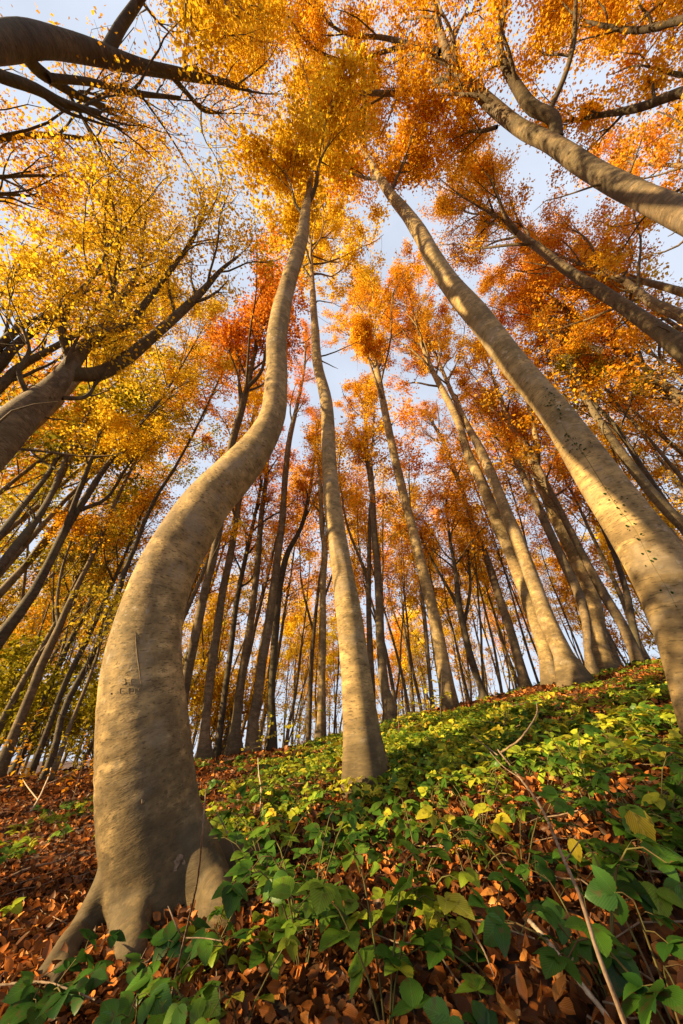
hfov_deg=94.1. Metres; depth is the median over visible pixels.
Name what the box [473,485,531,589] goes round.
forest tree
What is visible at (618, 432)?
beech tree
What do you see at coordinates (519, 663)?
beech tree
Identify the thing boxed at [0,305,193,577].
forest tree
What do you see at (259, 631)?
forest tree
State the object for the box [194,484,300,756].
forest tree
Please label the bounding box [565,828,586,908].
yellow leaf
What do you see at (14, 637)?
forest tree
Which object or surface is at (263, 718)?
forest tree
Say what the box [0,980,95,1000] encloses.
dead twig
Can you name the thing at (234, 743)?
beech tree
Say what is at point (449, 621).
forest tree
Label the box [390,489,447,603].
forest tree
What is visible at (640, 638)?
forest tree
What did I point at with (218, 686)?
bush
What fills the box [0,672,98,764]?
bush
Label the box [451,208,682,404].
beech tree
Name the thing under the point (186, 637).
forest tree
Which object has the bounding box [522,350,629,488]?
forest tree
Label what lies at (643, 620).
forest tree
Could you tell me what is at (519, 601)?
forest tree
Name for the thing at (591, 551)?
forest tree
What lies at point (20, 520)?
forest tree
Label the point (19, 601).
forest tree
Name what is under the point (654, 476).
forest tree
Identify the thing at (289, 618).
forest tree
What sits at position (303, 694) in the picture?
forest tree
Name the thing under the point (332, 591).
forest tree
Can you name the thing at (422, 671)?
forest tree
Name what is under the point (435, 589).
forest tree
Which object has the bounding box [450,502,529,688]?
forest tree
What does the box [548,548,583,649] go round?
forest tree
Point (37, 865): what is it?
dead twig
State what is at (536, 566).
forest tree
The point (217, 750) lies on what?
beech tree
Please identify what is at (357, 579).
forest tree
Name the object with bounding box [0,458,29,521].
forest tree
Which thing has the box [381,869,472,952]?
seedling
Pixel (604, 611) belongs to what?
forest tree
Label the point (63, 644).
forest tree
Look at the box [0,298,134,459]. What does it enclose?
forest tree
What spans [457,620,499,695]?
forest tree
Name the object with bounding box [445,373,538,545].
forest tree
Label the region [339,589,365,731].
forest tree
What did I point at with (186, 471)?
forest tree
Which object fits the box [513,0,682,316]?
beech tree
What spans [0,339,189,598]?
forest tree
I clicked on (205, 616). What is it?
forest tree
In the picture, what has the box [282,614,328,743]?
forest tree
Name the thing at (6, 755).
beech tree
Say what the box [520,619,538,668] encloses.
forest tree
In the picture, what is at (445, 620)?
forest tree
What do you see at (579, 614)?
forest tree
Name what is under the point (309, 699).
forest tree
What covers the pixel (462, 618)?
beech tree
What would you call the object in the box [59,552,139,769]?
forest tree
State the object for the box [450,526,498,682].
forest tree
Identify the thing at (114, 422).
beech tree
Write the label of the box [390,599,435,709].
forest tree
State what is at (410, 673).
forest tree
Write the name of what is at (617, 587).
forest tree
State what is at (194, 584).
forest tree
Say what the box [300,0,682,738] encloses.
beech tree
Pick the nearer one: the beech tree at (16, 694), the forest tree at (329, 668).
the beech tree at (16, 694)
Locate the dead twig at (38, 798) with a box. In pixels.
[20,767,72,811]
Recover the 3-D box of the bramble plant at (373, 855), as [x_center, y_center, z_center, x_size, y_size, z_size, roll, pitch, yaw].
[0.345,1.601,1.558,0.778,0.335,0.503,-15,-40,18]
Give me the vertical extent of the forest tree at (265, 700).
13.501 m
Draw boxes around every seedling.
[180,905,271,980]
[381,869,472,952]
[416,802,515,870]
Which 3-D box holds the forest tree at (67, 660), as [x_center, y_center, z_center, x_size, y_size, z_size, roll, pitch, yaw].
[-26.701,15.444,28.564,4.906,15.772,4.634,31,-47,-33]
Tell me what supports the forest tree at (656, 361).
on the ground at (283, 1010)
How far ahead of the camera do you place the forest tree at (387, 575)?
19.86 m
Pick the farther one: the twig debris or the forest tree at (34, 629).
the forest tree at (34, 629)
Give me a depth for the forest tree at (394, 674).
39.15 m
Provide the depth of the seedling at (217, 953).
1.21 m
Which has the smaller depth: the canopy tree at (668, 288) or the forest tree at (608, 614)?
the canopy tree at (668, 288)
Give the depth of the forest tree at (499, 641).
48.42 m
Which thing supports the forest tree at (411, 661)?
on the ground at (283, 1010)
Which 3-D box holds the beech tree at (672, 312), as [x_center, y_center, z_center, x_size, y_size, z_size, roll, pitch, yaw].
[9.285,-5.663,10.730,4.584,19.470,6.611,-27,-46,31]
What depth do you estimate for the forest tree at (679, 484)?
17.21 m
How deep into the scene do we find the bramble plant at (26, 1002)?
1.07 m
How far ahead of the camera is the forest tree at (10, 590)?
17.41 m
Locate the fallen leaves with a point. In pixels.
(36, 941)
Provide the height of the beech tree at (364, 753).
26.092 m
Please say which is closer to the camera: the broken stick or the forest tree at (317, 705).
the broken stick
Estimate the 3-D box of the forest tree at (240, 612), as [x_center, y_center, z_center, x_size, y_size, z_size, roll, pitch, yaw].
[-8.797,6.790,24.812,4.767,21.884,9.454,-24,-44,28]
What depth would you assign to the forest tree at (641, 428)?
12.71 m
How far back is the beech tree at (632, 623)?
13.00 m
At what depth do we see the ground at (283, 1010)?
1.14 m
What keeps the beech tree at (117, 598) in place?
on the ground at (283, 1010)
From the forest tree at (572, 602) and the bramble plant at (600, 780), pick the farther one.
the forest tree at (572, 602)
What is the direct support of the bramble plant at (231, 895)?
on the ground at (283, 1010)
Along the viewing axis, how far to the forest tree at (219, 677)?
38.26 m
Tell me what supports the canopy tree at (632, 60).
on the ground at (283, 1010)
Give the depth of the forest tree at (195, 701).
30.31 m
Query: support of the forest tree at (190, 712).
on the ground at (283, 1010)
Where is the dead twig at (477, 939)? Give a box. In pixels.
[471,928,495,977]
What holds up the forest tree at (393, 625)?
on the ground at (283, 1010)
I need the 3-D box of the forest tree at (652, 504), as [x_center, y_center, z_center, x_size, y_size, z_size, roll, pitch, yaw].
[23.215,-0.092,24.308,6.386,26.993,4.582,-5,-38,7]
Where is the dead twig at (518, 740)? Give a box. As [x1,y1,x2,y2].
[472,703,537,760]
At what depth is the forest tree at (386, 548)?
30.43 m
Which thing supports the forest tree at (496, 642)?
on the ground at (283, 1010)
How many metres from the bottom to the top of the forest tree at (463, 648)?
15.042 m
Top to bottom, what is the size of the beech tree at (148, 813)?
24.674 m
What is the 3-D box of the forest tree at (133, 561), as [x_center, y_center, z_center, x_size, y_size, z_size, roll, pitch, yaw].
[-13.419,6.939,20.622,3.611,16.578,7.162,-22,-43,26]
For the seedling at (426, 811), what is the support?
on the ground at (283, 1010)
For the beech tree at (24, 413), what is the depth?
5.39 m
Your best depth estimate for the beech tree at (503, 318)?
14.00 m
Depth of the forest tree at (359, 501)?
19.84 m
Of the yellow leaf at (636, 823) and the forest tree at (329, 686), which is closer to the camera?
the yellow leaf at (636, 823)
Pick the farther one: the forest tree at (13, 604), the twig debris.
the forest tree at (13, 604)
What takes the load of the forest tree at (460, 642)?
on the ground at (283, 1010)
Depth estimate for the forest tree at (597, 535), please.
24.51 m
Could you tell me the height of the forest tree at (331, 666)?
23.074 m
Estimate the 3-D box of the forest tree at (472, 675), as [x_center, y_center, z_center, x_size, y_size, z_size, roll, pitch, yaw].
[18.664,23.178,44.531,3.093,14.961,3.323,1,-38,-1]
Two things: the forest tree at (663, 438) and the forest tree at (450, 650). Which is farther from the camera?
the forest tree at (450, 650)
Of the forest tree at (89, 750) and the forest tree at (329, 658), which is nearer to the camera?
the forest tree at (89, 750)
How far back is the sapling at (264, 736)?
7.56 m
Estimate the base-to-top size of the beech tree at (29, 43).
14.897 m
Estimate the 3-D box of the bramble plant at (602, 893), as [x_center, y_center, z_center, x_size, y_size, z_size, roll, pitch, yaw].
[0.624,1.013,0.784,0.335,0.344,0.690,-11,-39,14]
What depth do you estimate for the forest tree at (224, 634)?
23.82 m
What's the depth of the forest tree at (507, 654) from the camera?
22.16 m
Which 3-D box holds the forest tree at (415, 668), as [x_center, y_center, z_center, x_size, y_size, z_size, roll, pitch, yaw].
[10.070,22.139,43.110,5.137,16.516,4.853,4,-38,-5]
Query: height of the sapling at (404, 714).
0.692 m
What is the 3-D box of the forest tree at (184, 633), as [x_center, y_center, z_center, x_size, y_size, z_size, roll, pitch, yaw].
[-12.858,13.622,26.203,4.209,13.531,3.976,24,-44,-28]
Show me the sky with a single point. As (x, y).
(532, 162)
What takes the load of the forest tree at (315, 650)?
on the ground at (283, 1010)
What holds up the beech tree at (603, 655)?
on the ground at (283, 1010)
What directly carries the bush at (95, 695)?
on the ground at (283, 1010)
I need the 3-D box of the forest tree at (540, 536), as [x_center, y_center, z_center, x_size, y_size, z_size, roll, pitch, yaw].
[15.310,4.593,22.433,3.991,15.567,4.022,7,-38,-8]
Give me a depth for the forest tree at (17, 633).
26.32 m
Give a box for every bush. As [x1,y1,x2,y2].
[0,618,101,758]
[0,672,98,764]
[38,676,97,766]
[75,647,204,766]
[183,656,286,753]
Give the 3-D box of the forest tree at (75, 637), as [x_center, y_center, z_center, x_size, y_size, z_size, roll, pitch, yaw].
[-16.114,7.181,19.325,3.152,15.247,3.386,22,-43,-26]
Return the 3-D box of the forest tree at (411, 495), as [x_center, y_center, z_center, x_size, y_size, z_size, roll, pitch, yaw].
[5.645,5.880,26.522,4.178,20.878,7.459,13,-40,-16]
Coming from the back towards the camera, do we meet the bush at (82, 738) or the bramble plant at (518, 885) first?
the bush at (82, 738)
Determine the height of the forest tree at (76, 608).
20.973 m
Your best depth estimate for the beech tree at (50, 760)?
12.91 m
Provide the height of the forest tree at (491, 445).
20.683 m
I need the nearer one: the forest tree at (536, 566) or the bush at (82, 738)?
the bush at (82, 738)
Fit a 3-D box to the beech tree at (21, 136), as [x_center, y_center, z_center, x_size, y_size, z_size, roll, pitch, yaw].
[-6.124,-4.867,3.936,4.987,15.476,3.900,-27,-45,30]
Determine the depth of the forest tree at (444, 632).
34.56 m
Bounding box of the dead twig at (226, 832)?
[215,810,237,859]
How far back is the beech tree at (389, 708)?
15.27 m
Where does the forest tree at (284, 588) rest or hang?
on the ground at (283, 1010)
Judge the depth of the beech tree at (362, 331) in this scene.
16.52 m
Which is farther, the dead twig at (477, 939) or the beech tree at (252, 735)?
the beech tree at (252, 735)
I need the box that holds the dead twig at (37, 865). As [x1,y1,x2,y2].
[2,847,80,880]
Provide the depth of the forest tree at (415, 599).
19.01 m
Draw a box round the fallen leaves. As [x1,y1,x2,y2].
[0,657,682,1023]
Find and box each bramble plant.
[0,929,144,1023]
[93,917,255,1023]
[206,876,263,945]
[207,782,332,880]
[211,801,382,978]
[268,839,475,1023]
[321,791,490,884]
[386,760,547,834]
[432,791,580,913]
[468,831,682,1008]
[516,725,616,825]
[520,743,682,852]
[532,819,682,1023]
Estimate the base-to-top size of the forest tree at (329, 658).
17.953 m
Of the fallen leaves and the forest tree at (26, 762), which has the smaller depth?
the fallen leaves
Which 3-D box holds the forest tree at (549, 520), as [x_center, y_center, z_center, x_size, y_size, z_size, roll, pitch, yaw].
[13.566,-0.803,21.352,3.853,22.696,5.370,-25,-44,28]
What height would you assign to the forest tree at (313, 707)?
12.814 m
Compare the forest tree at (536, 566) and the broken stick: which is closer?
the broken stick
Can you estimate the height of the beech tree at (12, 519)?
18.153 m
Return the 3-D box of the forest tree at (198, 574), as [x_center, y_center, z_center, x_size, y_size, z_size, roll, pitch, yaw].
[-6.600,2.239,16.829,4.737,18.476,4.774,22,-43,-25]
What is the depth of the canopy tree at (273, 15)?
6.64 m
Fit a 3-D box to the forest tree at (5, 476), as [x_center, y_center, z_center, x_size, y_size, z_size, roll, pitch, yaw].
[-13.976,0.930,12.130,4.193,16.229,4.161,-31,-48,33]
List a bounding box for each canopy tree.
[0,149,132,338]
[29,255,184,436]
[161,0,295,108]
[473,262,682,533]
[512,201,682,301]
[543,0,682,147]
[574,58,682,262]
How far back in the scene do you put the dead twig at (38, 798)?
4.92 m
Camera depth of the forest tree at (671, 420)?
18.12 m
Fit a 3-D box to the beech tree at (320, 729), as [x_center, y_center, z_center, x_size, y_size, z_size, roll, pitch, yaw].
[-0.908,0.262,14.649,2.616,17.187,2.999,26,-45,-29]
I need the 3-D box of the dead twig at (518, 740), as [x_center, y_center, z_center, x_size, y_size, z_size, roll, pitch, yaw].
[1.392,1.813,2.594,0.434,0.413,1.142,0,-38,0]
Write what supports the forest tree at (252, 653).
on the ground at (283, 1010)
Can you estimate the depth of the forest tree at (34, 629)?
20.66 m
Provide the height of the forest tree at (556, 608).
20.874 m
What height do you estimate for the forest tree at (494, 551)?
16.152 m
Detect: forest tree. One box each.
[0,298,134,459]
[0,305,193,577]
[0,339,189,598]
[0,341,209,508]
[0,347,235,537]
[0,354,84,476]
[0,403,84,552]
[0,417,208,746]
[0,422,225,626]
[0,439,81,583]
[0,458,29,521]
[0,475,128,651]
[0,526,21,624]
[0,535,65,627]
[0,566,80,683]
[0,596,74,685]
[0,607,36,667]
[1,559,42,635]
[1,574,66,662]
[1,579,46,646]
[5,546,120,694]
[21,618,100,772]
[23,621,92,754]
[24,502,129,662]
[31,426,194,676]
[33,526,126,756]
[34,454,164,743]
[40,535,126,771]
[58,605,116,750]
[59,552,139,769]
[61,581,126,769]
[74,562,127,767]
[79,511,231,768]
[106,530,152,634]
[157,497,234,605]
[182,478,259,666]
[182,595,215,692]
[182,622,192,654]
[183,359,290,622]
[183,418,272,623]
[183,552,225,629]
[188,510,287,703]
[188,587,230,746]
[188,591,235,739]
[188,603,231,749]
[188,642,210,740]
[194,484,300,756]
[194,574,248,728]
[197,530,254,730]
[211,653,225,739]
[221,440,315,754]
[230,629,258,726]
[240,456,320,738]
[240,562,290,743]
[246,642,280,747]
[255,552,299,716]
[259,463,332,743]
[259,651,283,743]
[264,599,307,735]
[269,566,312,747]
[276,595,317,744]
[278,615,305,747]
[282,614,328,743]
[284,432,368,741]
[284,512,336,745]
[285,574,317,743]
[287,550,332,743]
[289,620,318,743]
[289,653,317,745]
[301,598,339,732]
[302,420,368,734]
[302,661,328,737]
[305,593,333,721]
[311,514,372,626]
[312,634,340,733]
[313,615,342,733]
[319,541,361,733]
[326,545,375,708]
[328,486,371,594]
[335,375,421,702]
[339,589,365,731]
[341,456,397,708]
[344,469,410,714]
[350,459,416,620]
[362,488,400,619]
[365,379,457,709]
[365,490,414,712]
[366,637,388,721]
[366,640,389,720]
[378,468,438,679]
[379,485,428,699]
[383,508,422,711]
[384,596,414,715]
[387,638,410,713]
[388,479,471,608]
[388,498,470,701]
[388,516,454,700]
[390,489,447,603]
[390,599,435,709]
[390,610,420,714]
[390,632,415,714]
[395,632,433,711]
[397,617,423,713]
[404,608,427,704]
[411,594,433,709]
[412,626,433,709]
[418,573,467,700]
[421,420,496,689]
[421,583,465,681]
[426,465,519,686]
[432,542,464,701]
[435,427,538,682]
[437,561,483,700]
[438,524,494,694]
[438,574,476,700]
[440,463,509,693]
[444,633,473,701]
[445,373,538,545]
[449,464,538,658]
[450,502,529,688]
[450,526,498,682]
[453,527,514,688]
[456,415,512,537]
[457,548,532,681]
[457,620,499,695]
[459,572,517,690]
[461,631,479,696]
[462,289,682,544]
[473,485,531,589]
[477,397,620,664]
[477,528,525,689]
[478,366,612,510]
[480,583,518,665]
[481,600,517,685]
[498,443,621,663]
[503,555,560,624]
[507,583,537,662]
[508,559,564,671]
[508,580,536,659]
[510,398,650,659]
[512,485,584,664]
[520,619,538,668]
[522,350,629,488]
[523,505,625,663]
[529,543,581,662]
[533,343,682,456]
[536,417,644,494]
[539,421,663,531]
[542,430,664,551]
[548,499,628,663]
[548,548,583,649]
[552,558,616,641]
[552,575,613,646]
[558,303,682,482]
[567,232,682,359]
[575,517,638,598]
[578,233,682,418]
[581,406,676,534]
[585,356,682,502]
[585,518,656,648]
[585,526,658,652]
[587,415,682,537]
[589,555,641,654]
[593,527,651,631]
[596,320,682,409]
[601,390,682,493]
[602,362,682,499]
[613,324,682,452]
[616,602,657,658]
[622,446,682,527]
[627,344,682,383]
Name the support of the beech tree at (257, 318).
on the ground at (283, 1010)
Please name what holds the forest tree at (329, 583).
on the ground at (283, 1010)
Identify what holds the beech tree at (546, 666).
on the ground at (283, 1010)
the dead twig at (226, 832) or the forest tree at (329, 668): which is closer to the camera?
the dead twig at (226, 832)
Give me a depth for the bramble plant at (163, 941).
1.07 m
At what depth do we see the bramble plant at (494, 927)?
0.79 m
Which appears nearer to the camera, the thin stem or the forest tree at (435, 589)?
the thin stem
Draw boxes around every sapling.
[1,700,49,797]
[40,715,92,785]
[46,725,93,800]
[241,712,276,758]
[272,702,322,757]
[319,740,366,796]
[381,696,430,735]
[416,675,450,716]
[466,692,555,737]
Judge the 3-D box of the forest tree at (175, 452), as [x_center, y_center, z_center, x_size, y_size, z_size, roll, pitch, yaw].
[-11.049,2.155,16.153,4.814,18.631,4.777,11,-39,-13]
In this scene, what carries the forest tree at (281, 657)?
on the ground at (283, 1010)
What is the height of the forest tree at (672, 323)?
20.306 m
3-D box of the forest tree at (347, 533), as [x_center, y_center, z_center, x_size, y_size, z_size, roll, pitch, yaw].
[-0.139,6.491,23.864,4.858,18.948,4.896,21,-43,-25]
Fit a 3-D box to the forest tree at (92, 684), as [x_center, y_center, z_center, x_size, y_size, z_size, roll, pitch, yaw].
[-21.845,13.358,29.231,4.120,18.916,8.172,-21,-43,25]
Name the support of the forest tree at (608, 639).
on the ground at (283, 1010)
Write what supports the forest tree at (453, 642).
on the ground at (283, 1010)
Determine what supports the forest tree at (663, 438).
on the ground at (283, 1010)
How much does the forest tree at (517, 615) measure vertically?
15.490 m
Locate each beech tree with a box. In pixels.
[0,0,305,226]
[0,2,193,250]
[0,66,298,471]
[0,219,175,400]
[0,285,240,649]
[0,333,218,779]
[0,382,149,540]
[0,382,161,574]
[0,506,145,734]
[7,468,168,773]
[25,477,180,775]
[34,5,402,986]
[38,319,261,779]
[45,578,127,782]
[183,219,317,704]
[191,370,285,759]
[213,458,282,757]
[223,410,309,755]
[242,317,330,754]
[246,118,393,798]
[263,400,343,750]
[267,0,682,255]
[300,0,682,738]
[300,406,353,739]
[304,231,459,711]
[333,367,398,721]
[347,229,555,684]
[393,265,595,687]
[398,475,491,700]
[404,388,532,687]
[415,101,682,365]
[441,335,618,671]
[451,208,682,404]
[465,375,600,674]
[481,176,682,390]
[489,251,682,435]
[490,391,645,664]
[509,297,682,535]
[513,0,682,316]
[541,450,645,659]
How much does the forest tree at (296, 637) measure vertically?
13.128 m
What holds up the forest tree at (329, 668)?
on the ground at (283, 1010)
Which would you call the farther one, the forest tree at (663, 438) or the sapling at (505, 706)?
the forest tree at (663, 438)
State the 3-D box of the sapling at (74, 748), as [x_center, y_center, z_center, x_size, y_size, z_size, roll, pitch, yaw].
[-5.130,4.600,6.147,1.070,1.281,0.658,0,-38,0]
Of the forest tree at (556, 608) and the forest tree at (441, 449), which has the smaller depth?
the forest tree at (441, 449)
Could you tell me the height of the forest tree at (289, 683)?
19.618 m
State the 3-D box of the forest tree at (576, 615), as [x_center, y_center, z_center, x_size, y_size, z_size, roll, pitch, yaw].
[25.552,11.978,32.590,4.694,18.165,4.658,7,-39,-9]
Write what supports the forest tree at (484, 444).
on the ground at (283, 1010)
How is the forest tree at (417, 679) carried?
on the ground at (283, 1010)
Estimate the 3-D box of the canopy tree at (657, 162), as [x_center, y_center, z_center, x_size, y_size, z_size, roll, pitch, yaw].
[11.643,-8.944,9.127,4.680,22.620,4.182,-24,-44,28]
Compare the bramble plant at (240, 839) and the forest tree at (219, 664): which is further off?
the forest tree at (219, 664)
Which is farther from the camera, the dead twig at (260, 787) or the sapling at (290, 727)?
the sapling at (290, 727)
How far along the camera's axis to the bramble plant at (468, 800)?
1.81 m
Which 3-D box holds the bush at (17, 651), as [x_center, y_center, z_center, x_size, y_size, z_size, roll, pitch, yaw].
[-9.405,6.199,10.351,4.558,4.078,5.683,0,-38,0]
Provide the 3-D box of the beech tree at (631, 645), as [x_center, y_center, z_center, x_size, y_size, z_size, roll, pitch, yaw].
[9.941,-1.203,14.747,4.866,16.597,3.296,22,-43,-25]
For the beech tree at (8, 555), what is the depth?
8.21 m
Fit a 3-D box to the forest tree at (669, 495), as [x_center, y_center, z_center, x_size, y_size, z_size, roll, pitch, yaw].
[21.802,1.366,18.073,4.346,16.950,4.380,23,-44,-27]
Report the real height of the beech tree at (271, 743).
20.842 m
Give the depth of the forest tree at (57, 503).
24.84 m
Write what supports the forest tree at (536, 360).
on the ground at (283, 1010)
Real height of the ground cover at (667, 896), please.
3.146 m
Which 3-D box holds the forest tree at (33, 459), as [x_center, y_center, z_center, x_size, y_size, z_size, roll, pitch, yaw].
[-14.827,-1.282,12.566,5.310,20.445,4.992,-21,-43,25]
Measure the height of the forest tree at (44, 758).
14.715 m
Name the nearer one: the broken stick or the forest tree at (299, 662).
the broken stick
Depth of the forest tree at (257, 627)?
37.76 m
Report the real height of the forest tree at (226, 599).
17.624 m
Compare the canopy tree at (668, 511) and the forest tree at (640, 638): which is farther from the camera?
the forest tree at (640, 638)
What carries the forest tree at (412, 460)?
on the ground at (283, 1010)
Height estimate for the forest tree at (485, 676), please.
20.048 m
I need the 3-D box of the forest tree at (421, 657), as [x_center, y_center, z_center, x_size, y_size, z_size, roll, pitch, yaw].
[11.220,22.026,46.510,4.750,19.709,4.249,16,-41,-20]
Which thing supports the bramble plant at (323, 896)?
on the ground at (283, 1010)
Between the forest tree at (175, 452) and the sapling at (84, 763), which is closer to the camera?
the sapling at (84, 763)
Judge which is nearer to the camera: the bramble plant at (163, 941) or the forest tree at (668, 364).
the bramble plant at (163, 941)
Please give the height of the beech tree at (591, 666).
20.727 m
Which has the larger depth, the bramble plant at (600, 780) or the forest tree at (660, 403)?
the forest tree at (660, 403)
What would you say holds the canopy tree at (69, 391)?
on the ground at (283, 1010)
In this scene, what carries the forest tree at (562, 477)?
on the ground at (283, 1010)
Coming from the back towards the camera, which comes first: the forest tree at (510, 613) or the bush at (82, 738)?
the forest tree at (510, 613)
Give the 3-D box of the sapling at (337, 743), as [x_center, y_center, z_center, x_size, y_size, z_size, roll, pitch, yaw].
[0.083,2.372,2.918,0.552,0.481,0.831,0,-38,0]
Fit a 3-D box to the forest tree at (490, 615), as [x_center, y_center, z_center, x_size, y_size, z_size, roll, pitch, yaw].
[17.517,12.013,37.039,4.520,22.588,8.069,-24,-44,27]
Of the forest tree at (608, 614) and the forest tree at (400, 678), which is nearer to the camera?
the forest tree at (608, 614)
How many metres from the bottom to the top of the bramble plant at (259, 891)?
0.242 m
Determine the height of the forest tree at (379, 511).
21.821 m
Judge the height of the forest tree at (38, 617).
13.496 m
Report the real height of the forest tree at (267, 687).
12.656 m
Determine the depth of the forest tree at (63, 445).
11.17 m
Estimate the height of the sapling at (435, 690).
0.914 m
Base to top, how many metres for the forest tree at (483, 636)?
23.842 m
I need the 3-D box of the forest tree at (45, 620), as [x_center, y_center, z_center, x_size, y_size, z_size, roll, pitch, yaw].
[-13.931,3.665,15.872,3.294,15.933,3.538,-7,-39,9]
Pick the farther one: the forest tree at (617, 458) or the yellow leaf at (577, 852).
the forest tree at (617, 458)
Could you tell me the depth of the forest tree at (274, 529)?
18.09 m
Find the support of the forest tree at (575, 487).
on the ground at (283, 1010)
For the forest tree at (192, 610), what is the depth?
18.54 m
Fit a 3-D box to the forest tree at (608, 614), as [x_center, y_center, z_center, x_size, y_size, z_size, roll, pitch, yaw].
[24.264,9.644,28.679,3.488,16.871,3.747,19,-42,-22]
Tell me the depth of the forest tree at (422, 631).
38.12 m
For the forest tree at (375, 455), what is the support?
on the ground at (283, 1010)
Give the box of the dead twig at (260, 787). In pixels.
[258,759,261,811]
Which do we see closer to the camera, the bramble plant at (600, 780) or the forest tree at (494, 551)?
the bramble plant at (600, 780)
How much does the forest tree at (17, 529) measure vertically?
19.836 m
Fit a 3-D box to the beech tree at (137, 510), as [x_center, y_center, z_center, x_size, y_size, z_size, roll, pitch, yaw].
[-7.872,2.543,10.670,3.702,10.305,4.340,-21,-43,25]
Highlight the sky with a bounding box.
[0,0,682,760]
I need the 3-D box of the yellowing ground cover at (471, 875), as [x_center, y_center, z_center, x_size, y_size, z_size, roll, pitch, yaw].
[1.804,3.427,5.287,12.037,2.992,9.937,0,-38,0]
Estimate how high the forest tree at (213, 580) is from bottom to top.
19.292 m
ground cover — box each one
[0,658,682,1023]
[0,659,682,931]
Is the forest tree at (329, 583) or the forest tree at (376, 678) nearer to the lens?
the forest tree at (329, 583)
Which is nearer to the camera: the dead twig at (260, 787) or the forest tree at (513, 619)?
the dead twig at (260, 787)
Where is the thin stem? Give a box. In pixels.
[168,789,221,997]
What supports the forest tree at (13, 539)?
on the ground at (283, 1010)
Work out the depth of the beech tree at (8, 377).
6.89 m
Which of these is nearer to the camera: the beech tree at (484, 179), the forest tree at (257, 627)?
the beech tree at (484, 179)
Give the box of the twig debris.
[0,679,682,1023]
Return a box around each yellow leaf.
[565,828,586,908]
[621,795,655,885]
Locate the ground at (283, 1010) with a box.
[0,666,682,1023]
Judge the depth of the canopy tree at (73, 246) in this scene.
10.42 m
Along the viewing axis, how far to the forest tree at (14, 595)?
23.30 m
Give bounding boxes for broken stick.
[527,918,609,1016]
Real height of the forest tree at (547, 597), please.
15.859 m
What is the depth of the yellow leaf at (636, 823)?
1.00 m
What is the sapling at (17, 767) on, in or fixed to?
on the ground at (283, 1010)
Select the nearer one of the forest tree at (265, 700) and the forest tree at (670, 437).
the forest tree at (670, 437)
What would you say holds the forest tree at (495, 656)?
on the ground at (283, 1010)
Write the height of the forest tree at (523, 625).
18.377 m
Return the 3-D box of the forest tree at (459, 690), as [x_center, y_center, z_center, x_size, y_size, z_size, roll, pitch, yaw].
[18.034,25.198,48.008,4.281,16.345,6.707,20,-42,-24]
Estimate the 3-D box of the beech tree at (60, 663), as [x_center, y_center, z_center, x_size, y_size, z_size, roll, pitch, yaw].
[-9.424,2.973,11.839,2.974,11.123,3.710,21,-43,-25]
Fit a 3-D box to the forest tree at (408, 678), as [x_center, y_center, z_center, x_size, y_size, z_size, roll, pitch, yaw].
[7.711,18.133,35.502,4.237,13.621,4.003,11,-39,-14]
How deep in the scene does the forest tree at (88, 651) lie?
24.47 m
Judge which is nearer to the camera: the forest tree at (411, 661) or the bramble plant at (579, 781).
the bramble plant at (579, 781)
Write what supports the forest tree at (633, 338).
on the ground at (283, 1010)
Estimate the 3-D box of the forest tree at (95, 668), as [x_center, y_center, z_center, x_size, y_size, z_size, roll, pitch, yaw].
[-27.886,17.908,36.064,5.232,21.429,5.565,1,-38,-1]
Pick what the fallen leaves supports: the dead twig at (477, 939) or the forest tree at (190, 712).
the dead twig at (477, 939)
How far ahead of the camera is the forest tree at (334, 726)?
25.49 m
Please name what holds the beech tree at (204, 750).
on the ground at (283, 1010)
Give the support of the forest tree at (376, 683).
on the ground at (283, 1010)
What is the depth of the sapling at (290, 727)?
6.14 m
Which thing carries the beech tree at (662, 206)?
on the ground at (283, 1010)
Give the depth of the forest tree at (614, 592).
25.39 m
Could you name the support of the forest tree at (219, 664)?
on the ground at (283, 1010)
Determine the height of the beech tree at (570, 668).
28.796 m
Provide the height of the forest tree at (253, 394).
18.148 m

